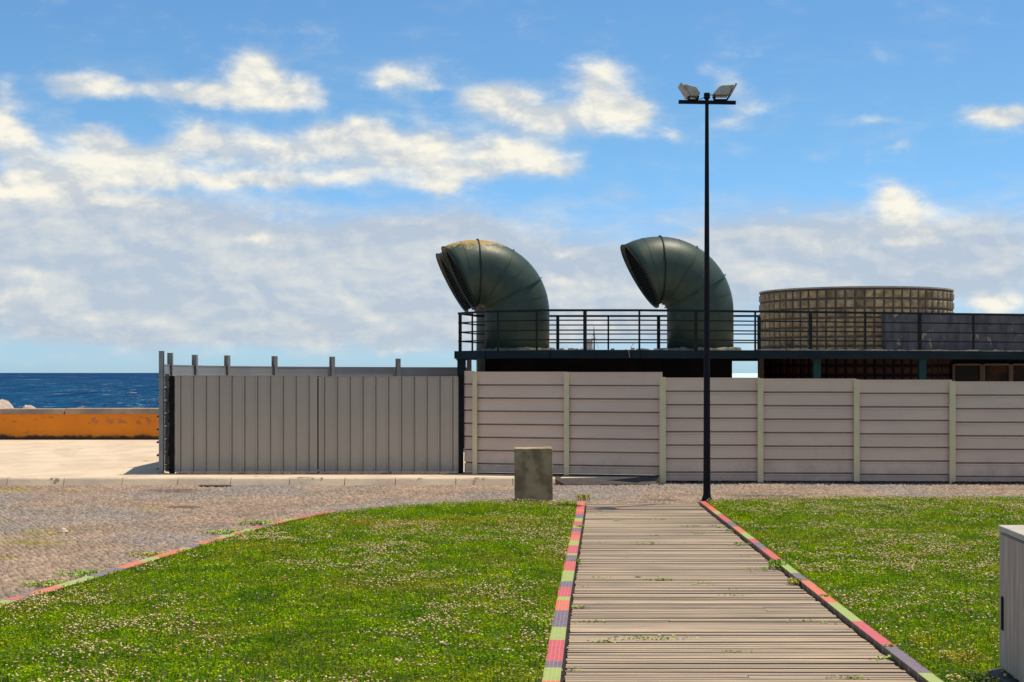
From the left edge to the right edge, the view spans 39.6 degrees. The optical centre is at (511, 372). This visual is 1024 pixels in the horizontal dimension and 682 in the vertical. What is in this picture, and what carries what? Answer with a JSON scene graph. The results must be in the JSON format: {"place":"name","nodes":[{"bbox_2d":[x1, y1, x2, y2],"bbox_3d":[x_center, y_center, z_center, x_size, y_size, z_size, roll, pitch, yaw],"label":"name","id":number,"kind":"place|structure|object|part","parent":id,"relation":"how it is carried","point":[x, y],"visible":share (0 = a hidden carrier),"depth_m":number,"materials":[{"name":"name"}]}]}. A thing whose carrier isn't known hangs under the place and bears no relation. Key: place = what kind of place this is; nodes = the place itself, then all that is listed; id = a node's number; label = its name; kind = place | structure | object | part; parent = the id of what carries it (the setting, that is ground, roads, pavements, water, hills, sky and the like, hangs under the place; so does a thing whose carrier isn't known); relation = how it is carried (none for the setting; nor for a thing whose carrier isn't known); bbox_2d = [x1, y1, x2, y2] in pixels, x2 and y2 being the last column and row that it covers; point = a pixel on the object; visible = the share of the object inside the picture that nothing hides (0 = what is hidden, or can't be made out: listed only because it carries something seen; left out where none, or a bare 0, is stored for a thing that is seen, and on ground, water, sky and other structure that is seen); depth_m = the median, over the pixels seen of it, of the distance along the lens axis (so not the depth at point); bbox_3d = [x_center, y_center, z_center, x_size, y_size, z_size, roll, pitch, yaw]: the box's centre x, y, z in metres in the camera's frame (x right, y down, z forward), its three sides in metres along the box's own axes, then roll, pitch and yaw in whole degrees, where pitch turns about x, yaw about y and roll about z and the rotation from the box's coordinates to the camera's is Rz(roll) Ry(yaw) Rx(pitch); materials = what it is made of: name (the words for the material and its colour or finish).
{"place":"outdoors","nodes":[
{"label":"outdoors","id":0,"kind":"place"},
{"bbox_2d":[0,373,158,407],"bbox_3d":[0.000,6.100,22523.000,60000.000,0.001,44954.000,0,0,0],"label":"sea","id":1,"kind":"structure","parent":0,"point":[83,390],"depth_m":486.86,"materials":[{"name":"liquid"}]},
{"bbox_2d":[587,335,597,349],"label":"ship","id":2,"kind":"object","parent":1,"relation":"on","point":[590,345],"visible":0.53,"depth_m":417.00,"materials":[{"name":"paint"}]},
{"bbox_2d":[0,499,577,681],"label":"lawn","id":3,"kind":"structure","parent":0,"point":[333,631],"depth_m":10.65,"materials":[{"name":"plant"}]},
{"bbox_2d":[0,498,576,681],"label":"clover flowers","id":4,"kind":"object","parent":3,"relation":"on","point":[442,643],"visible":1,"depth_m":11.56,"materials":[{"name":"white plant"}]},
{"bbox_2d":[0,482,1023,600],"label":"cobbled road","id":5,"kind":"structure","parent":0,"point":[107,527],"depth_m":20.60,"materials":[{"name":"grey stone"}]},
{"bbox_2d":[58,528,68,531],"bbox_3d":[-5.334,1.868,16.891,0.124,0.044,0.093,0,0,0],"label":"stone","id":6,"kind":"object","parent":5,"relation":"on","point":[63,530],"visible":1,"depth_m":16.87,"materials":[{"name":"beige stone"}]},
{"bbox_2d":[19,579,109,588],"bbox_3d":[-3.962,1.877,12.668,0.838,0.045,0.397,0,0,0],"label":"grass fringe","id":7,"kind":"object","parent":5,"relation":"on","point":[44,584],"depth_m":12.65,"materials":[{"name":"green plant"}]},
{"bbox_2d":[56,569,134,577],"bbox_3d":[-3.849,1.878,13.328,0.846,0.045,0.396,0,0,0],"label":"grass fringe","id":8,"kind":"object","parent":5,"relation":"on","point":[82,572],"depth_m":13.31,"materials":[{"name":"green plant"}]},
{"bbox_2d":[129,551,206,556],"bbox_3d":[-3.538,1.877,14.697,0.848,0.045,0.400,0,0,0],"label":"grass fringe","id":9,"kind":"object","parent":5,"relation":"on","point":[152,554],"depth_m":14.70,"materials":[{"name":"green plant"}]},
{"bbox_2d":[198,484,230,486],"bbox_3d":[-4.963,1.890,23.745,0.520,0.040,0.170,0,0,0],"label":"drain grate","id":10,"kind":"object","parent":5,"relation":"on","point":[210,485],"visible":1,"depth_m":23.68,"materials":[{"name":"black metal"}]},
{"bbox_2d":[203,529,267,534],"bbox_3d":[-3.242,1.877,16.765,0.827,0.045,0.396,0,0,0],"label":"grass fringe","id":11,"kind":"object","parent":5,"relation":"on","point":[223,530],"depth_m":16.73,"materials":[{"name":"green plant"}]},
{"bbox_2d":[236,520,279,524],"bbox_3d":[-3.029,1.878,17.799,0.861,0.045,0.391,0,0,0],"label":"grass fringe","id":12,"kind":"object","parent":5,"relation":"on","point":[257,522],"depth_m":17.80,"materials":[{"name":"green plant"}]},
{"bbox_2d":[514,447,552,501],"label":"concrete block","id":13,"kind":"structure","parent":5,"relation":"on","point":[533,473],"depth_m":20.92,"materials":[{"name":"grey concrete"}]},
{"bbox_2d":[576,494,590,500],"bbox_3d":[1.060,1.850,21.163,0.227,0.100,0.126,0,0,0],"label":"grass tuft","id":14,"kind":"object","parent":5,"relation":"on","point":[583,497],"visible":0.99,"depth_m":21.14,"materials":[{"name":"green plant"}]},
{"bbox_2d":[553,475,658,484],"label":"asphalt ramp","id":15,"kind":"structure","parent":5,"relation":"on","point":[635,480],"depth_m":24.16,"materials":[{"name":"grey asphalt"}]},
{"bbox_2d":[678,83,736,502],"bbox_3d":[2.845,-1.139,20.730,0.835,6.119,0.300,0,0,0],"label":"lamp post","id":16,"kind":"object","parent":5,"relation":"on","point":[690,93],"visible":0.95,"depth_m":20.71,"materials":[{"name":"metal"}]},
{"bbox_2d":[659,377,1023,484],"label":"hoarding fence","id":17,"kind":"object","parent":5,"relation":"on","point":[846,430],"visible":0.99,"depth_m":24.46,"materials":[{"name":"concrete"}]},
{"bbox_2d":[668,481,1023,484],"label":"kerb","id":18,"kind":"object","parent":5,"relation":"on","point":[876,482],"visible":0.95,"depth_m":24.35,"materials":[{"name":"grey stone"}]},
{"bbox_2d":[0,440,1023,484],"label":"pavement","id":19,"kind":"structure","parent":0,"point":[79,458],"depth_m":27.76,"materials":[{"name":"beige concrete"}]},
{"bbox_2d":[0,408,158,439],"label":"sea wall","id":20,"kind":"structure","parent":19,"relation":"on","point":[79,423],"depth_m":38.10,"materials":[{"name":"orange paint"}]},
{"bbox_2d":[157,351,471,473],"bbox_3d":[-4.843,0.716,31.140,2.777,2.207,11.829,0,0,26],"label":"hoarding fence","id":21,"kind":"object","parent":19,"relation":"on","point":[194,368],"visible":0.22,"depth_m":32.48,"materials":[{"name":"metal"}]},
{"bbox_2d":[165,374,463,473],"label":"double gate","id":22,"kind":"structure","parent":19,"relation":"on","point":[296,424],"depth_m":25.28,"materials":[{"name":"metal"}]},
{"bbox_2d":[436,252,484,371],"bbox_3d":[-0.637,-0.687,35.755,2.554,4.974,1.669,0,0,-7],"label":"ventilation duct","id":23,"kind":"object","parent":19,"relation":"on","point":[460,299],"visible":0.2,"depth_m":35.59,"materials":[{"name":"metal"}]},
{"bbox_2d":[464,371,661,475],"bbox_3d":[0.868,0.895,24.897,3.536,1.853,0.182,0,0,13],"label":"hoarding fence","id":24,"kind":"object","parent":19,"relation":"on","point":[595,423],"visible":0.95,"depth_m":24.84,"materials":[{"name":"concrete"}]},
{"bbox_2d":[454,347,1023,447],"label":"pavilion","id":25,"kind":"structure","parent":19,"relation":"on","point":[965,365],"depth_m":34.47,"materials":[{"name":"metal"}]},
{"bbox_2d":[441,239,549,348],"bbox_3d":[-0.386,-1.854,33.904,2.593,2.671,1.694,0,0,-7],"label":"ventilation duct","id":26,"kind":"object","parent":25,"relation":"on","point":[488,275],"visible":0.94,"depth_m":33.28,"materials":[{"name":"green metal"}]},
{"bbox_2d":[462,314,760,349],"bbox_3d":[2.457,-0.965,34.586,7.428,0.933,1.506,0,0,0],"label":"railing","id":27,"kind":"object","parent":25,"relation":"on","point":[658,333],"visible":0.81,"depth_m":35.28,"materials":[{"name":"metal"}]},
{"bbox_2d":[620,235,733,347],"bbox_3d":[3.909,-1.882,33.624,2.680,2.727,1.787,0,0,0],"label":"ventilation duct","id":28,"kind":"object","parent":25,"relation":"on","point":[667,272],"visible":0.9,"depth_m":33.01,"materials":[{"name":"green metal"}]},
{"bbox_2d":[458,309,1023,351],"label":"railing","id":29,"kind":"object","parent":25,"relation":"on","point":[696,330],"visible":1,"depth_m":32.78,"materials":[{"name":"metal"}]},
{"bbox_2d":[882,313,1023,350],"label":"parapet wall","id":30,"kind":"structure","parent":25,"relation":"on","point":[907,327],"depth_m":34.91,"materials":[{"name":"grey stone"}]},
{"bbox_2d":[951,364,981,380],"bbox_3d":[11.486,0.380,35.926,0.749,1.220,0.132,0,0,0],"label":"window","id":31,"kind":"structure","parent":25,"relation":"in","point":[959,372],"depth_m":35.92,"materials":[{"name":"brown glass"}]},
{"bbox_2d":[982,364,1010,380],"bbox_3d":[12.229,0.380,35.926,0.716,1.220,0.132,0,0,0],"label":"window","id":32,"kind":"structure","parent":25,"relation":"in","point":[990,372],"depth_m":35.92,"materials":[{"name":"brown glass"}]},
{"bbox_2d":[1011,364,1023,380],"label":"window","id":33,"kind":"structure","parent":25,"relation":"in","point":[1017,370],"depth_m":35.92,"materials":[{"name":"brown glass"}]},
{"bbox_2d":[759,286,953,379],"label":"round tower","id":34,"kind":"structure","parent":19,"relation":"on","point":[890,299],"depth_m":35.14,"materials":[{"name":"beige glass"}]},
{"bbox_2d":[0,0,1023,372],"label":"sky","id":35,"kind":"structure","parent":0,"point":[251,182],"materials":[{"name":"blue"}]},
{"bbox_2d":[550,348,994,350],"bbox_3d":[6.468,-0.539,33.477,11.432,0.048,1.077,0,0,-12],"label":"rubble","id":36,"kind":"object","parent":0,"point":[625,349],"visible":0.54,"depth_m":32.41,"materials":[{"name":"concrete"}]},
{"bbox_2d":[706,495,1023,681],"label":"lawn","id":37,"kind":"structure","parent":0,"point":[942,620],"depth_m":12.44,"materials":[{"name":"plant"}]},
{"bbox_2d":[707,494,1023,681],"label":"clover flowers","id":38,"kind":"object","parent":37,"relation":"on","point":[967,497],"visible":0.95,"depth_m":14.94,"materials":[{"name":"white plant"}]},
{"bbox_2d":[987,525,1023,681],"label":"utility cabinet","id":39,"kind":"object","parent":37,"relation":"on","point":[1011,600],"visible":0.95,"depth_m":8.48,"materials":[{"name":"grey metal"}]},
{"bbox_3d":[2.967,1.396,8.299,0.019,0.809,0.921,0,0,4],"label":"door","id":40,"kind":"part","parent":39,"relation":"part of","materials":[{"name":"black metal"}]},
{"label":"ground","id":41,"kind":"structure","parent":0,"visible":0},
{"bbox_2d":[0,511,335,608],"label":"mosaic kerb","id":42,"kind":"structure","parent":41,"relation":"on","point":[102,574],"depth_m":13.59,"materials":[{"name":"tile"}]},
{"bbox_2d":[0,477,554,485],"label":"stone kerb","id":43,"kind":"structure","parent":41,"relation":"on","point":[292,481],"depth_m":24.09,"materials":[{"name":"grey stone"}]},
{"bbox_2d":[542,501,584,681],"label":"mosaic kerb","id":44,"kind":"structure","parent":41,"relation":"on","point":[553,670],"depth_m":11.08,"materials":[{"name":"tile"}]},
{"bbox_2d":[570,558,582,563],"bbox_3d":[0.638,1.852,13.970,0.135,0.057,0.105,0,0,0],"label":"weed","id":45,"kind":"object","parent":44,"relation":"on","point":[578,561],"visible":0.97,"depth_m":13.96,"materials":[{"name":"green plant"}]},
{"bbox_2d":[561,506,795,681],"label":"boardwalk bed","id":46,"kind":"object","parent":41,"relation":"on","point":[565,654],"visible":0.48,"depth_m":10.97,"materials":[{"name":"black"}]},
{"bbox_2d":[564,504,915,681],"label":"boardwalk","id":47,"kind":"structure","parent":46,"relation":"on","point":[622,601],"depth_m":11.07,"materials":[{"name":"brown wood"}]},
{"bbox_2d":[562,510,893,678],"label":"weeds","id":48,"kind":"object","parent":47,"relation":"on","point":[883,657],"visible":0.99,"depth_m":10.75,"materials":[{"name":"green plant"}]},
{"bbox_2d":[787,577,804,584],"bbox_3d":[2.524,1.855,12.659,0.166,0.050,0.173,0,0,41],"label":"weed","id":49,"kind":"object","parent":47,"relation":"on","point":[795,580],"visible":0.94,"depth_m":12.65,"materials":[{"name":"green plant"}]},
{"bbox_2d":[699,501,943,681],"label":"mosaic kerb","id":50,"kind":"structure","parent":41,"relation":"on","point":[912,667],"depth_m":11.00,"materials":[{"name":"tile"}]},
{"bbox_2d":[767,558,788,568],"bbox_3d":[2.558,1.836,13.698,0.206,0.089,0.207,0,0,25],"label":"weed","id":51,"kind":"object","parent":50,"relation":"on","point":[774,562],"visible":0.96,"depth_m":13.68,"materials":[{"name":"green plant"}]},
{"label":"rock","id":52,"kind":"object","parent":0,"visible":0},
{"bbox_2d":[0,399,13,407],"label":"rock","id":53,"kind":"object","parent":52,"relation":"on","point":[5,404],"visible":0.18,"depth_m":51.93,"materials":[{"name":"beige stone"}]}
]}

